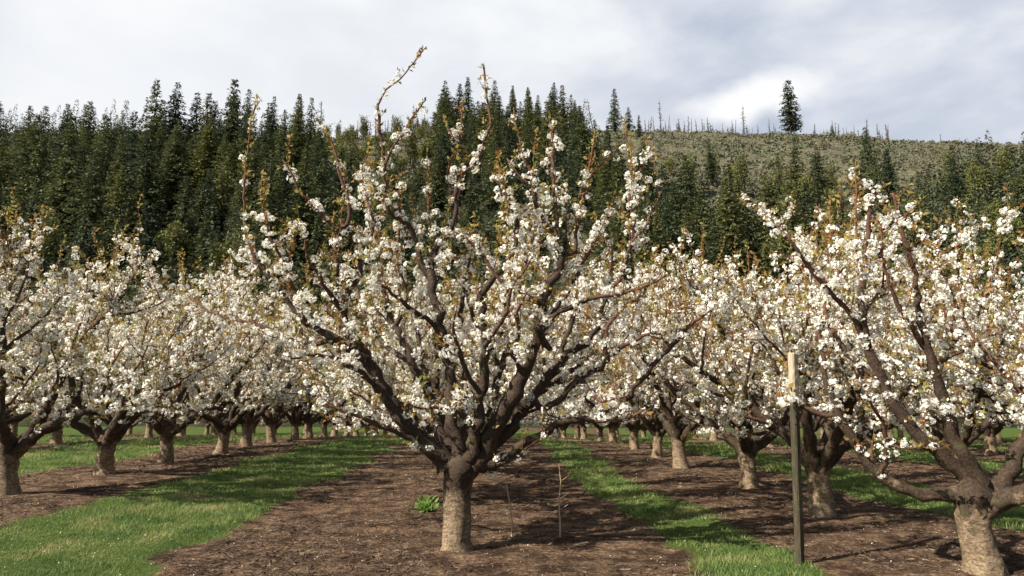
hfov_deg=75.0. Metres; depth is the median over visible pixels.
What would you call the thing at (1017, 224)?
leafy tree
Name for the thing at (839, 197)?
leafy tree
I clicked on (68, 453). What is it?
grass
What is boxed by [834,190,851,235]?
fir tree
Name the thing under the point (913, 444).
cherry tree
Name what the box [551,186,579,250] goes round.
fir tree
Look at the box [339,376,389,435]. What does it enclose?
cherry tree
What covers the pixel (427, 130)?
leafy tree
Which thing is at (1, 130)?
fir tree
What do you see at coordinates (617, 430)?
cherry tree
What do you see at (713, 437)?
cherry tree
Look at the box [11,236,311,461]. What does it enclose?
cherry tree
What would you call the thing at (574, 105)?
fir tree
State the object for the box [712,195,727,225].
leafy tree
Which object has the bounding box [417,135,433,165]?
leafy tree
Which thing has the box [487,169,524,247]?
fir tree
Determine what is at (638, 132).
fir tree
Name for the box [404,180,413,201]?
fir tree
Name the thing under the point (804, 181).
leafy tree
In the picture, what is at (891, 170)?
fir tree
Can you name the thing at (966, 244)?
fir tree
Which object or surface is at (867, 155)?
fir tree
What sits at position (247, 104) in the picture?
fir tree
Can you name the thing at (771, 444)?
cherry tree
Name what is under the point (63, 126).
fir tree
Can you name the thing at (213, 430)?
cherry tree
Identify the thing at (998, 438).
cherry tree
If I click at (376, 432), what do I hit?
cherry tree
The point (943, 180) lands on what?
leafy tree
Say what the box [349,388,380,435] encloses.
cherry tree
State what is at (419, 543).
fallen petals
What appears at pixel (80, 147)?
fir tree
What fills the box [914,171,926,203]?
fir tree
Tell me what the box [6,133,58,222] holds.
fir tree
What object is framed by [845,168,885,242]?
fir tree
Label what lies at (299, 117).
fir tree
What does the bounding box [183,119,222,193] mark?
fir tree
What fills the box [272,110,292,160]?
fir tree
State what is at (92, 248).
fir tree
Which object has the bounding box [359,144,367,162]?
leafy tree
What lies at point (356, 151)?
leafy tree
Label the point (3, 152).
fir tree
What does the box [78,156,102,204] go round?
fir tree
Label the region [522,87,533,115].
fir tree
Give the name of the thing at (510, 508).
dry stalk
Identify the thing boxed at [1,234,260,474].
cherry tree
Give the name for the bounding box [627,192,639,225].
fir tree
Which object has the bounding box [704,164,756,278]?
fir tree
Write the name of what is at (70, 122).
fir tree
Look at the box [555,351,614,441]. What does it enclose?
cherry tree
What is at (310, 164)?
fir tree
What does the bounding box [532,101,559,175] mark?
fir tree
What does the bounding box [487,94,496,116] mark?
fir tree
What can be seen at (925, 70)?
sky
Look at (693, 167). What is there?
leafy tree
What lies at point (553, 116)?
fir tree
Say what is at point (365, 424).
cherry tree
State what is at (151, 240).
fir wood
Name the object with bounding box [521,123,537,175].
fir tree
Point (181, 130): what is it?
fir tree
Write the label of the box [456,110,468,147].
fir tree
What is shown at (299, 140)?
fir tree
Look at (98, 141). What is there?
fir tree
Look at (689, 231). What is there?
fir tree
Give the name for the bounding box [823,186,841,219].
leafy tree
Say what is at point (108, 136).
fir tree
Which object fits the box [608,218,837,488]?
cherry tree
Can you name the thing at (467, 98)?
fir tree
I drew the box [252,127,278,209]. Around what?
fir tree
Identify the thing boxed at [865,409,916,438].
cherry tree
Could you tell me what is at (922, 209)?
fir tree
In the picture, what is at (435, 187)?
fir tree
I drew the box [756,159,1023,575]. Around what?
cherry tree
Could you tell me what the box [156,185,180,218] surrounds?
fir tree
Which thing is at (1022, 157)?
fir tree
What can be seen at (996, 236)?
leafy tree
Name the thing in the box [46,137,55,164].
fir tree
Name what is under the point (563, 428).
cherry tree
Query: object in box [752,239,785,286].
leafy tree
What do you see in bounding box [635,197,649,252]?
fir tree
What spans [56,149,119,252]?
fir tree
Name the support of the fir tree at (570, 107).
on the hillside
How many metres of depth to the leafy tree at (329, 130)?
323.98 m
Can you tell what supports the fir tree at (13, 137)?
on the hillside
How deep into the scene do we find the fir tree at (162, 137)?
198.51 m
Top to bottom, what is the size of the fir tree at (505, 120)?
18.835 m
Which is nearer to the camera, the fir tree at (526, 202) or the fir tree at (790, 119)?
the fir tree at (526, 202)
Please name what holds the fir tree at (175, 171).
on the hillside
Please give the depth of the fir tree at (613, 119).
365.27 m
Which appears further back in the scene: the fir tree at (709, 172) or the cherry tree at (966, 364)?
the fir tree at (709, 172)
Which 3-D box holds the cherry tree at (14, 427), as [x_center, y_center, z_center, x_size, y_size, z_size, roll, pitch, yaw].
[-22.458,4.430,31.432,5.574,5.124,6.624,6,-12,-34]
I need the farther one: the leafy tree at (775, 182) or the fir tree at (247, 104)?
the fir tree at (247, 104)
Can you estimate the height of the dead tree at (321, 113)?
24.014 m
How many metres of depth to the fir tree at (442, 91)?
356.90 m
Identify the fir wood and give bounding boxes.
[0,99,1023,306]
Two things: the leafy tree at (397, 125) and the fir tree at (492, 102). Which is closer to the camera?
the leafy tree at (397, 125)
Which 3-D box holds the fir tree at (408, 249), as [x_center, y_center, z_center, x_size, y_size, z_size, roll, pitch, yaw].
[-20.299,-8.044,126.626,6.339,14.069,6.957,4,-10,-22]
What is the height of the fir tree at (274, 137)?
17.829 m
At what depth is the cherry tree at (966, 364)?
11.82 m
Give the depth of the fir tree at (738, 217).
133.32 m
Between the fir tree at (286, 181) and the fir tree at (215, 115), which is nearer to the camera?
the fir tree at (286, 181)
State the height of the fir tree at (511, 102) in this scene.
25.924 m
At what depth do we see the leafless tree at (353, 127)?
315.68 m
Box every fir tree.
[0,101,8,167]
[0,137,17,203]
[0,198,9,236]
[1,114,54,202]
[1,149,18,193]
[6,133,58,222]
[8,106,34,170]
[10,131,19,150]
[14,139,36,193]
[30,115,88,234]
[35,106,56,165]
[44,147,76,203]
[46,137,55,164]
[48,104,73,159]
[52,110,75,148]
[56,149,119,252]
[70,130,87,181]
[71,101,100,149]
[71,104,94,156]
[71,130,100,196]
[75,114,115,170]
[77,228,104,274]
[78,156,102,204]
[79,117,117,191]
[98,165,131,233]
[101,134,128,209]
[108,127,119,156]
[110,110,144,196]
[111,126,124,159]
[116,124,171,226]
[119,175,149,253]
[139,78,169,165]
[145,121,166,164]
[150,128,198,220]
[151,82,192,158]
[152,99,166,157]
[154,119,194,188]
[157,176,199,258]
[181,132,199,189]
[183,93,204,146]
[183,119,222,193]
[183,124,191,149]
[184,178,212,233]
[186,219,212,267]
[188,93,218,159]
[194,168,219,225]
[205,100,222,143]
[206,134,234,191]
[209,122,226,165]
[211,79,247,160]
[211,142,246,209]
[220,91,243,138]
[220,197,239,246]
[222,143,265,227]
[223,181,254,235]
[229,133,244,162]
[229,197,258,264]
[231,106,260,178]
[240,89,257,145]
[242,149,286,268]
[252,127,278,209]
[254,102,278,157]
[257,176,289,234]
[264,96,279,144]
[264,125,281,167]
[269,128,295,183]
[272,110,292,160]
[275,149,293,198]
[275,149,324,274]
[285,96,311,174]
[287,110,309,156]
[288,174,308,223]
[289,93,304,150]
[291,143,315,196]
[291,149,344,250]
[302,97,317,159]
[308,127,328,163]
[309,131,329,185]
[323,151,351,222]
[326,182,358,280]
[331,147,364,205]
[340,160,365,227]
[340,180,374,264]
[360,178,396,238]
[369,232,387,286]
[382,153,408,227]
[383,191,401,261]
[389,210,415,273]
[396,174,412,228]
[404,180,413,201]
[406,170,423,214]
[406,210,448,286]
[411,161,426,198]
[417,190,442,251]
[420,112,439,162]
[421,145,448,207]
[429,93,463,160]
[430,80,455,126]
[430,128,455,177]
[432,97,443,133]
[438,96,466,148]
[444,139,474,195]
[445,117,455,161]
[453,83,465,123]
[453,168,487,251]
[455,124,469,164]
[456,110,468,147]
[461,77,475,126]
[464,113,470,138]
[465,123,477,161]
[466,105,477,139]
[467,101,488,175]
[470,101,486,131]
[475,109,513,175]
[479,121,509,188]
[480,144,507,208]
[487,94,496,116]
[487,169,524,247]
[489,80,504,110]
[494,95,506,131]
[498,113,509,148]
[499,175,524,225]
[500,107,515,142]
[504,136,511,160]
[506,89,519,131]
[507,86,518,114]
[509,119,522,149]
[512,102,524,134]
[516,90,536,141]
[517,122,531,156]
[518,189,546,256]
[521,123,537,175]
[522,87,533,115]
[526,103,544,160]
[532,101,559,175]
[534,146,550,195]
[535,95,543,121]
[538,145,572,216]
[541,87,561,125]
[541,192,555,237]
[543,106,562,160]
[547,102,557,132]
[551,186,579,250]
[552,82,559,106]
[554,85,572,137]
[558,118,568,151]
[564,107,584,161]
[565,94,572,126]
[565,106,597,158]
[565,147,590,194]
[569,101,578,124]
[570,108,593,178]
[575,168,592,208]
[583,164,621,240]
[584,190,601,229]
[589,120,600,161]
[590,192,618,259]
[592,193,615,244]
[595,145,612,194]
[598,125,616,170]
[598,216,622,268]
[603,197,634,282]
[604,89,622,131]
[608,135,630,192]
[610,151,617,179]
[620,107,634,131]
[622,170,632,211]
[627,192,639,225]
[627,204,642,246]
[630,153,653,201]
[630,180,653,228]
[633,193,665,262]
[634,138,658,193]
[635,115,643,137]
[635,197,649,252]
[637,170,654,211]
[643,203,676,285]
[652,164,678,228]
[653,188,677,271]
[658,182,694,251]
[660,191,672,236]
[673,155,704,217]
[673,217,698,277]
[675,209,703,261]
[681,198,704,249]
[689,177,720,257]
[692,192,709,232]
[703,139,717,185]
[703,211,727,284]
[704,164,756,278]
[706,170,752,243]
[725,192,751,253]
[726,172,754,242]
[735,224,754,272]
[748,174,788,249]
[771,154,787,199]
[772,182,821,266]
[777,79,802,132]
[784,138,812,199]
[792,183,817,249]
[808,146,833,203]
[810,180,828,257]
[818,189,842,265]
[829,127,834,137]
[832,209,844,234]
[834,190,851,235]
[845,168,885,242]
[846,229,880,290]
[847,162,866,217]
[857,127,881,182]
[864,184,883,218]
[864,211,892,269]
[867,172,889,214]
[877,150,903,215]
[883,148,902,192]
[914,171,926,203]
[914,190,930,232]
[938,145,972,203]
[946,159,971,213]
[954,220,975,262]
[969,144,997,192]
[1006,172,1022,208]
[1008,173,1023,235]
[1018,141,1023,186]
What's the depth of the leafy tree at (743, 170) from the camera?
194.00 m
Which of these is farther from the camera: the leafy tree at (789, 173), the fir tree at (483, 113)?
the fir tree at (483, 113)
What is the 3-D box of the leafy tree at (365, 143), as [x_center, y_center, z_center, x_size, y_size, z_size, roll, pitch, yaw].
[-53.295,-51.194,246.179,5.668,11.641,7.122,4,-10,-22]
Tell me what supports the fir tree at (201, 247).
on the hillside
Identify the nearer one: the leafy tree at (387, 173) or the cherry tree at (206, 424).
the cherry tree at (206, 424)
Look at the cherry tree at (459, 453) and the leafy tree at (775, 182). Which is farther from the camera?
the leafy tree at (775, 182)
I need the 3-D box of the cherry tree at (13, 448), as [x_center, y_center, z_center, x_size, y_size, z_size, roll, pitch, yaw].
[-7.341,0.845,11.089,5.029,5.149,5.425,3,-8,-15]
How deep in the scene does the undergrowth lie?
124.58 m
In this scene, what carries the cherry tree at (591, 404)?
on the ground at (647, 555)
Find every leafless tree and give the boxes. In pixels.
[348,124,355,132]
[420,119,429,128]
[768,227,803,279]
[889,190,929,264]
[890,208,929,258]
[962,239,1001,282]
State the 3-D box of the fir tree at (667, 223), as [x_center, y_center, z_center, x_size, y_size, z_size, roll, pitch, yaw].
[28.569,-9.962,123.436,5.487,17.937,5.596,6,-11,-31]
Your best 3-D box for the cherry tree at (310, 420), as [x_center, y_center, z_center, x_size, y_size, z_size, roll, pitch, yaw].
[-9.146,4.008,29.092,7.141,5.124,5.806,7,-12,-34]
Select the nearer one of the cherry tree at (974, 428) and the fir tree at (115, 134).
the cherry tree at (974, 428)
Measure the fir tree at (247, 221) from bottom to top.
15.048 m
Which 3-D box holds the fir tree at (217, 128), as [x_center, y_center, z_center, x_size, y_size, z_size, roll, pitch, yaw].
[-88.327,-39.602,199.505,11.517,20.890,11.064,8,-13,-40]
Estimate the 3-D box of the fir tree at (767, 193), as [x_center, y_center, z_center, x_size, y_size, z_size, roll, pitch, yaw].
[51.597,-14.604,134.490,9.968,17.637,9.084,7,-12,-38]
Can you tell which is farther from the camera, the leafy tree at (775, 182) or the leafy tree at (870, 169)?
the leafy tree at (870, 169)
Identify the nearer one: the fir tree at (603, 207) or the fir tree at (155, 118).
the fir tree at (603, 207)
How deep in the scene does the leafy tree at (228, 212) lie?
158.85 m
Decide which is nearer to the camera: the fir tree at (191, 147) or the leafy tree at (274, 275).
the leafy tree at (274, 275)
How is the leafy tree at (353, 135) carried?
on the hillside
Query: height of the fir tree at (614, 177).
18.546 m
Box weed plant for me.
[411,494,439,512]
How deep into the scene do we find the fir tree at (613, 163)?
206.15 m
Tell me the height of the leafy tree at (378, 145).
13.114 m
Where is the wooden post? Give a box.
[788,353,804,564]
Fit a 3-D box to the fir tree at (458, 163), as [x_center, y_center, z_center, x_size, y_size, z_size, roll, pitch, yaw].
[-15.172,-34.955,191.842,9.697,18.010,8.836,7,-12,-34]
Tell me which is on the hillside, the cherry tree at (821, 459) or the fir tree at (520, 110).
the fir tree at (520, 110)
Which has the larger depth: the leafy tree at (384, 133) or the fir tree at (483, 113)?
the leafy tree at (384, 133)
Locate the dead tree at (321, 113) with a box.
[319,102,324,130]
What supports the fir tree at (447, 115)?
on the hillside
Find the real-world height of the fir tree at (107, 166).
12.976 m
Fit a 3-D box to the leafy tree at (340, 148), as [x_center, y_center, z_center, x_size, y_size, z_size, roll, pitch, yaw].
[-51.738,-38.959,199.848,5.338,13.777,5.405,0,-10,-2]
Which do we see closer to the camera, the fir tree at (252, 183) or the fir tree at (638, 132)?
the fir tree at (252, 183)
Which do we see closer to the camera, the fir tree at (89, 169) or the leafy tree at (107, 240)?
the leafy tree at (107, 240)
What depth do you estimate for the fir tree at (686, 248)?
116.77 m
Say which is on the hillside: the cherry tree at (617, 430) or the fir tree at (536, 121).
the fir tree at (536, 121)
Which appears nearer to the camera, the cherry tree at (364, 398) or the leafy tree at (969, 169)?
the cherry tree at (364, 398)
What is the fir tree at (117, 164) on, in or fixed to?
on the hillside
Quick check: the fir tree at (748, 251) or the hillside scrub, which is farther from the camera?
the hillside scrub
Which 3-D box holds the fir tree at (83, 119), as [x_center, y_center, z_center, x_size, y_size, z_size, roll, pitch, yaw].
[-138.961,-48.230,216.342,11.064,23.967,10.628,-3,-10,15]
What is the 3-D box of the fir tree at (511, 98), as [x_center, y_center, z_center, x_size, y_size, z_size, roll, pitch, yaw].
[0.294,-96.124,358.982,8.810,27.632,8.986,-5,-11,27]
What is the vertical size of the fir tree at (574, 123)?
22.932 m
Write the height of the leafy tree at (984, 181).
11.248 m
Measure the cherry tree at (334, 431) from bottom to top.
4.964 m
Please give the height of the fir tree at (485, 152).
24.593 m
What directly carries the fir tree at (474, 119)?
on the hillside
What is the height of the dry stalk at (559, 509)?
0.871 m
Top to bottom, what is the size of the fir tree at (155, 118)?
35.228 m
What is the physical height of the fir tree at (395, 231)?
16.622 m
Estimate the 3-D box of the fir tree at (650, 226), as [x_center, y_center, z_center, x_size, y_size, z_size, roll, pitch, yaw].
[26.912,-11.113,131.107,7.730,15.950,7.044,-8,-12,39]
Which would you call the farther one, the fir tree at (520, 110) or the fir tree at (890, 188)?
the fir tree at (520, 110)
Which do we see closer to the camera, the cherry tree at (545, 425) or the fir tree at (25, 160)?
the cherry tree at (545, 425)
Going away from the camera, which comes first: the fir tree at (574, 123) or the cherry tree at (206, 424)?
the cherry tree at (206, 424)
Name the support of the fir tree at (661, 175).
on the hillside
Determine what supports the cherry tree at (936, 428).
on the ground at (647, 555)
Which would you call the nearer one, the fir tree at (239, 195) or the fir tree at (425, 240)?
the fir tree at (425, 240)
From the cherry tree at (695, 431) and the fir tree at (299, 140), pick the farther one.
the fir tree at (299, 140)
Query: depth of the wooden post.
6.68 m
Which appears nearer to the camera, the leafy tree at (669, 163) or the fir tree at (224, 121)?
the leafy tree at (669, 163)
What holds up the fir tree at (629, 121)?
on the hillside
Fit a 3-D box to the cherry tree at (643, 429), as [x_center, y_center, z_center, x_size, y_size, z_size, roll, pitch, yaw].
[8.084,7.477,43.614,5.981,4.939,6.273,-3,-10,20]
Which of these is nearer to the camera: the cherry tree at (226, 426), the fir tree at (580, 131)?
the cherry tree at (226, 426)
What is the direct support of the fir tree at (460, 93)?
on the hillside
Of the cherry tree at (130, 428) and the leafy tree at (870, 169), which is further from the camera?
the leafy tree at (870, 169)
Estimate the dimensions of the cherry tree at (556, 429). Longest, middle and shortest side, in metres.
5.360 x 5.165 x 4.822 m
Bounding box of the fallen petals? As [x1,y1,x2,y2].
[0,458,1021,574]
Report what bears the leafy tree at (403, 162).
on the hillside
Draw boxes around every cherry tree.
[0,186,244,495]
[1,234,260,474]
[1,287,122,424]
[6,293,148,443]
[6,330,74,435]
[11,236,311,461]
[58,339,128,424]
[97,344,237,435]
[102,276,298,453]
[117,340,218,437]
[118,270,351,446]
[127,408,191,434]
[168,357,237,435]
[173,45,710,551]
[199,367,241,434]
[200,418,223,433]
[215,303,354,442]
[217,334,353,439]
[218,328,387,437]
[228,404,290,433]
[259,399,307,433]
[269,178,726,447]
[278,357,360,436]
[285,345,353,435]
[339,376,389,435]
[341,407,387,434]
[347,390,389,434]
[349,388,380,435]
[365,273,591,415]
[369,282,568,422]
[524,395,561,436]
[525,389,572,437]
[528,380,588,438]
[529,387,568,437]
[543,367,598,438]
[555,170,1023,517]
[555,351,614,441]
[556,335,676,443]
[582,325,692,448]
[584,278,756,457]
[602,236,791,468]
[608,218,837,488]
[609,411,646,437]
[615,422,621,436]
[641,383,719,438]
[645,404,683,426]
[669,347,726,440]
[711,325,783,440]
[744,286,876,432]
[753,342,783,446]
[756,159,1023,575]
[767,354,826,429]
[772,279,958,462]
[819,403,839,439]
[850,196,1023,430]
[852,333,898,442]
[854,256,1023,475]
[860,326,978,447]
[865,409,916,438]
[896,426,903,437]
[901,302,1023,454]
[904,397,960,439]
[946,268,1023,407]
[948,311,1022,442]
[959,415,977,431]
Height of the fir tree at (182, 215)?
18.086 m
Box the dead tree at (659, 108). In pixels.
[657,101,662,125]
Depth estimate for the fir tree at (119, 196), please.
139.91 m
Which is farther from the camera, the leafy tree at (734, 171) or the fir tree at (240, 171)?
the leafy tree at (734, 171)
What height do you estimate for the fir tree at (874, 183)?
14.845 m
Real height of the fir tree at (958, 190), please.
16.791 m
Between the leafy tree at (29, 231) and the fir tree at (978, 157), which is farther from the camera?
the fir tree at (978, 157)
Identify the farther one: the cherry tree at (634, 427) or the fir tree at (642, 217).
the fir tree at (642, 217)
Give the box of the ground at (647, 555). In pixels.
[0,427,1023,575]
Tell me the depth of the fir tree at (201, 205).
149.14 m
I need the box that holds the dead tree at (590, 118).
[586,99,594,128]
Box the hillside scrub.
[136,125,1023,267]
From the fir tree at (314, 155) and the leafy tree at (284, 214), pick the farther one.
the fir tree at (314, 155)
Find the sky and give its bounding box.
[0,0,1023,144]
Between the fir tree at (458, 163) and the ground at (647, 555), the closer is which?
the ground at (647, 555)
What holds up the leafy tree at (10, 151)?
on the hillside
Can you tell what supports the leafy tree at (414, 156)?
on the hillside
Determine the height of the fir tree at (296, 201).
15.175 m
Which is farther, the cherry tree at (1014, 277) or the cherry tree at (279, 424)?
the cherry tree at (279, 424)
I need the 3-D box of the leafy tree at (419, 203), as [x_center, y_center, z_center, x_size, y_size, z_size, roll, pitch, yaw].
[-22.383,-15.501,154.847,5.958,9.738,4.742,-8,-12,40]
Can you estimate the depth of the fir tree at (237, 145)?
202.50 m
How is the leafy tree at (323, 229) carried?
on the hillside
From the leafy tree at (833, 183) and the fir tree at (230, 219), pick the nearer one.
the fir tree at (230, 219)
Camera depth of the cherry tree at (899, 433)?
41.20 m
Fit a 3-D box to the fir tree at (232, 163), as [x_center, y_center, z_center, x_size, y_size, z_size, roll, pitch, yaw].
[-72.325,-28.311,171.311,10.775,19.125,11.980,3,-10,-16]
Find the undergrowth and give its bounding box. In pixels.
[0,126,1023,399]
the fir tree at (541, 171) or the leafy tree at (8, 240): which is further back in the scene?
the fir tree at (541, 171)
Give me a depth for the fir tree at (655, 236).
113.47 m
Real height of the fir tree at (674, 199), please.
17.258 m
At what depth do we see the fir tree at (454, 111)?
261.82 m
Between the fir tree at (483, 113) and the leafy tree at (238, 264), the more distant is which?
the fir tree at (483, 113)
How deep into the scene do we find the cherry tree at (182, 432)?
32.16 m
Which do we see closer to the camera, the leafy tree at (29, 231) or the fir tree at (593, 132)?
the leafy tree at (29, 231)
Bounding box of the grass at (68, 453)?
[0,433,1023,575]
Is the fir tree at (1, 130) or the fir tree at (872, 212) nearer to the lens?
the fir tree at (872, 212)
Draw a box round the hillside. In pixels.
[1,131,1023,427]
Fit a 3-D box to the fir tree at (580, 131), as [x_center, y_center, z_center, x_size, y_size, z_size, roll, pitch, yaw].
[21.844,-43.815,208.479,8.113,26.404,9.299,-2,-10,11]
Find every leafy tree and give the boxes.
[1,199,21,232]
[1,228,23,268]
[3,148,16,163]
[22,221,44,253]
[30,206,66,280]
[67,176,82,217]
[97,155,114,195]
[97,219,126,266]
[155,217,190,266]
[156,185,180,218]
[178,235,197,265]
[199,241,234,275]
[208,161,235,222]
[222,230,242,252]
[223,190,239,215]
[224,234,249,300]
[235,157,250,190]
[260,248,286,303]
[275,206,290,230]
[289,218,329,254]
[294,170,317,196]
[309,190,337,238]
[321,134,332,159]
[323,123,334,136]
[332,136,348,167]
[333,131,345,144]
[340,128,360,148]
[345,134,361,159]
[346,148,362,173]
[359,114,370,140]
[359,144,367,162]
[362,133,374,161]
[370,153,381,175]
[373,131,394,155]
[374,127,389,136]
[378,161,397,190]
[384,134,395,163]
[391,115,402,140]
[395,156,408,171]
[402,125,419,164]
[408,199,423,223]
[412,139,420,164]
[415,124,426,138]
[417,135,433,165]
[424,122,431,140]
[662,155,676,174]
[679,151,699,190]
[704,150,720,181]
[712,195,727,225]
[727,163,740,187]
[732,150,751,189]
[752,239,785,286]
[756,166,783,206]
[782,164,799,181]
[782,179,800,209]
[798,171,814,209]
[818,188,847,210]
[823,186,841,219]
[825,175,837,191]
[826,163,837,187]
[865,164,880,185]
[938,147,953,175]
[938,169,949,195]
[949,195,979,248]
[963,160,985,206]
[974,159,999,197]
[975,192,1014,230]
[975,211,1011,247]
[980,215,1013,258]
[993,142,1015,187]
[993,152,1003,175]
[1001,217,1023,239]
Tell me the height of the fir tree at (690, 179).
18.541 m
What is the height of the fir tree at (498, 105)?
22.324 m
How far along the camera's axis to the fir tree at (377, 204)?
146.57 m
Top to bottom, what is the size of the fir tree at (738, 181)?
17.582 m
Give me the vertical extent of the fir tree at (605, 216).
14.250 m
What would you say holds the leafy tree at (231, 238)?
on the hillside
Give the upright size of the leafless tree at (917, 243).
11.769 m
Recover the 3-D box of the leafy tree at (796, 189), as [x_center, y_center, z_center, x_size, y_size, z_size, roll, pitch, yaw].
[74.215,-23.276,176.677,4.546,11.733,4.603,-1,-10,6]
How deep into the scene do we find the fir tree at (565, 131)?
282.77 m
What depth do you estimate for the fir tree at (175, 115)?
224.50 m
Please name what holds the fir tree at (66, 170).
on the hillside
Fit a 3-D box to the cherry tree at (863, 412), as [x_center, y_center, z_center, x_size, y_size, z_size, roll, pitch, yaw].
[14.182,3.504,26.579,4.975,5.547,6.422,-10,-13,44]
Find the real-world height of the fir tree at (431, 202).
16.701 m
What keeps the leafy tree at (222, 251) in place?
on the hillside
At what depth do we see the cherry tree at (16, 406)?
20.31 m
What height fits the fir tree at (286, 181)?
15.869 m
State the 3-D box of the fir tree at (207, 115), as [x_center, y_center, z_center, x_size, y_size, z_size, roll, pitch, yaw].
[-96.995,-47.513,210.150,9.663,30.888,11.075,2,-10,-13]
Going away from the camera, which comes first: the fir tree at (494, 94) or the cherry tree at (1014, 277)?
the cherry tree at (1014, 277)
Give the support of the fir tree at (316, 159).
on the hillside
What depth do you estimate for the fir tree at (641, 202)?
156.78 m
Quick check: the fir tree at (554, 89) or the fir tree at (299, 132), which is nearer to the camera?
the fir tree at (299, 132)
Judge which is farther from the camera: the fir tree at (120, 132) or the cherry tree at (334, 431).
the fir tree at (120, 132)
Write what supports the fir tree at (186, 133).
on the hillside
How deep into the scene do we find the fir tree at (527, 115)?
277.77 m
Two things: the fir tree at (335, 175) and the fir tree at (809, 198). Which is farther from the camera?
the fir tree at (335, 175)
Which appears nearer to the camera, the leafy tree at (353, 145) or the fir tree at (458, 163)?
the fir tree at (458, 163)
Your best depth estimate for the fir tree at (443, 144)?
200.90 m
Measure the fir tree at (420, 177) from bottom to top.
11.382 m
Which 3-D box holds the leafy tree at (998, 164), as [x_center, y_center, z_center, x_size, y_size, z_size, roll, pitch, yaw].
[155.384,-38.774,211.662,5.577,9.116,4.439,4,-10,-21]
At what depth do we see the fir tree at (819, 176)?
193.67 m
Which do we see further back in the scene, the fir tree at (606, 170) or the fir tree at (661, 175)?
the fir tree at (606, 170)
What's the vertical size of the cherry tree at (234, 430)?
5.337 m
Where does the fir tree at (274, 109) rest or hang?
on the hillside
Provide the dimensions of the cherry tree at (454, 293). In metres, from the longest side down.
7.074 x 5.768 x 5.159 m
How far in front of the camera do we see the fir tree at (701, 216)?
135.83 m
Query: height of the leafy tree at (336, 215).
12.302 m
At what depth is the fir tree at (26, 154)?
178.71 m
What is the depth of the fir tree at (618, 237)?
115.61 m
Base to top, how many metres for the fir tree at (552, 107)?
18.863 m
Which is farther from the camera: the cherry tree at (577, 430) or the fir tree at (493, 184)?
the fir tree at (493, 184)
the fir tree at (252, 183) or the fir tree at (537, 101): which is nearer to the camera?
the fir tree at (252, 183)
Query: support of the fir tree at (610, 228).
on the hillside
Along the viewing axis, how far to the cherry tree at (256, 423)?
41.97 m
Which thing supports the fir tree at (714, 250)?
on the hillside
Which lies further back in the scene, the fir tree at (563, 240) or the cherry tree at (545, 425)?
the fir tree at (563, 240)
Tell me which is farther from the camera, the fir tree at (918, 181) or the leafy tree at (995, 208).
the fir tree at (918, 181)
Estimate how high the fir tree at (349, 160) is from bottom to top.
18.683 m
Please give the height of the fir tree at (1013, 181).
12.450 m
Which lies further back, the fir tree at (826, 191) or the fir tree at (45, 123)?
the fir tree at (45, 123)
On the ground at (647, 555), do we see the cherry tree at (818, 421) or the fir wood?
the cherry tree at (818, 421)
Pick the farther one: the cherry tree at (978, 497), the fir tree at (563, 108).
the fir tree at (563, 108)
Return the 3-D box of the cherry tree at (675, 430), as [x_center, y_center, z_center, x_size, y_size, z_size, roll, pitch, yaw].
[4.611,1.578,16.000,5.177,5.615,5.628,-6,-11,32]
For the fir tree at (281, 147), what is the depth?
189.23 m
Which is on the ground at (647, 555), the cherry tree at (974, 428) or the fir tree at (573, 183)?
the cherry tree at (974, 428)
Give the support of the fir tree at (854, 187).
on the hillside
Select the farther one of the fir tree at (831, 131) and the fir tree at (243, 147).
the fir tree at (831, 131)
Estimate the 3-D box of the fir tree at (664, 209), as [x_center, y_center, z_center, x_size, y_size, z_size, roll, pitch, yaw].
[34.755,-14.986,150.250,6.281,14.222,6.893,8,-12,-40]
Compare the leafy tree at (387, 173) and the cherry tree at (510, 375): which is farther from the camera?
the leafy tree at (387, 173)
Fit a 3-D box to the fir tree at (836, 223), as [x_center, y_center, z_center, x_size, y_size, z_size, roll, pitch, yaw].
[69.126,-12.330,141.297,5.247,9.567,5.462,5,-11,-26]
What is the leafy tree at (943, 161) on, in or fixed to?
on the hillside
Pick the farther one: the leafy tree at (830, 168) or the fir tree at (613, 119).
the fir tree at (613, 119)
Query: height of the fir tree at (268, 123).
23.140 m
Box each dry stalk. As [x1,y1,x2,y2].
[501,476,517,536]
[558,466,568,536]
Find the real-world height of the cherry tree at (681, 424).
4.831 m
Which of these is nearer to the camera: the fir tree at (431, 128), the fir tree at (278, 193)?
the fir tree at (278, 193)
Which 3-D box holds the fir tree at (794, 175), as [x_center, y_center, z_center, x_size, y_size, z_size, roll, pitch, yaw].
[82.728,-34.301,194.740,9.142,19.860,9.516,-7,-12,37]
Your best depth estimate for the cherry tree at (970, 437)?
14.16 m
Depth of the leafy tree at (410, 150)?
214.13 m
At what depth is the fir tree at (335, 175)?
164.75 m
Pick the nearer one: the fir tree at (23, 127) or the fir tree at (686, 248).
the fir tree at (686, 248)
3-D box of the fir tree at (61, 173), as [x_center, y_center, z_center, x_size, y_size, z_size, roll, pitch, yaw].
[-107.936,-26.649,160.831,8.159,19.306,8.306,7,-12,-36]
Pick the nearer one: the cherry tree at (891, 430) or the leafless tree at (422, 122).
the cherry tree at (891, 430)
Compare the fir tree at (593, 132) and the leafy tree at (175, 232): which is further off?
the fir tree at (593, 132)
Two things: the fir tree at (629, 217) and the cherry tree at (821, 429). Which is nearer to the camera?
the cherry tree at (821, 429)
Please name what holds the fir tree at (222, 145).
on the hillside

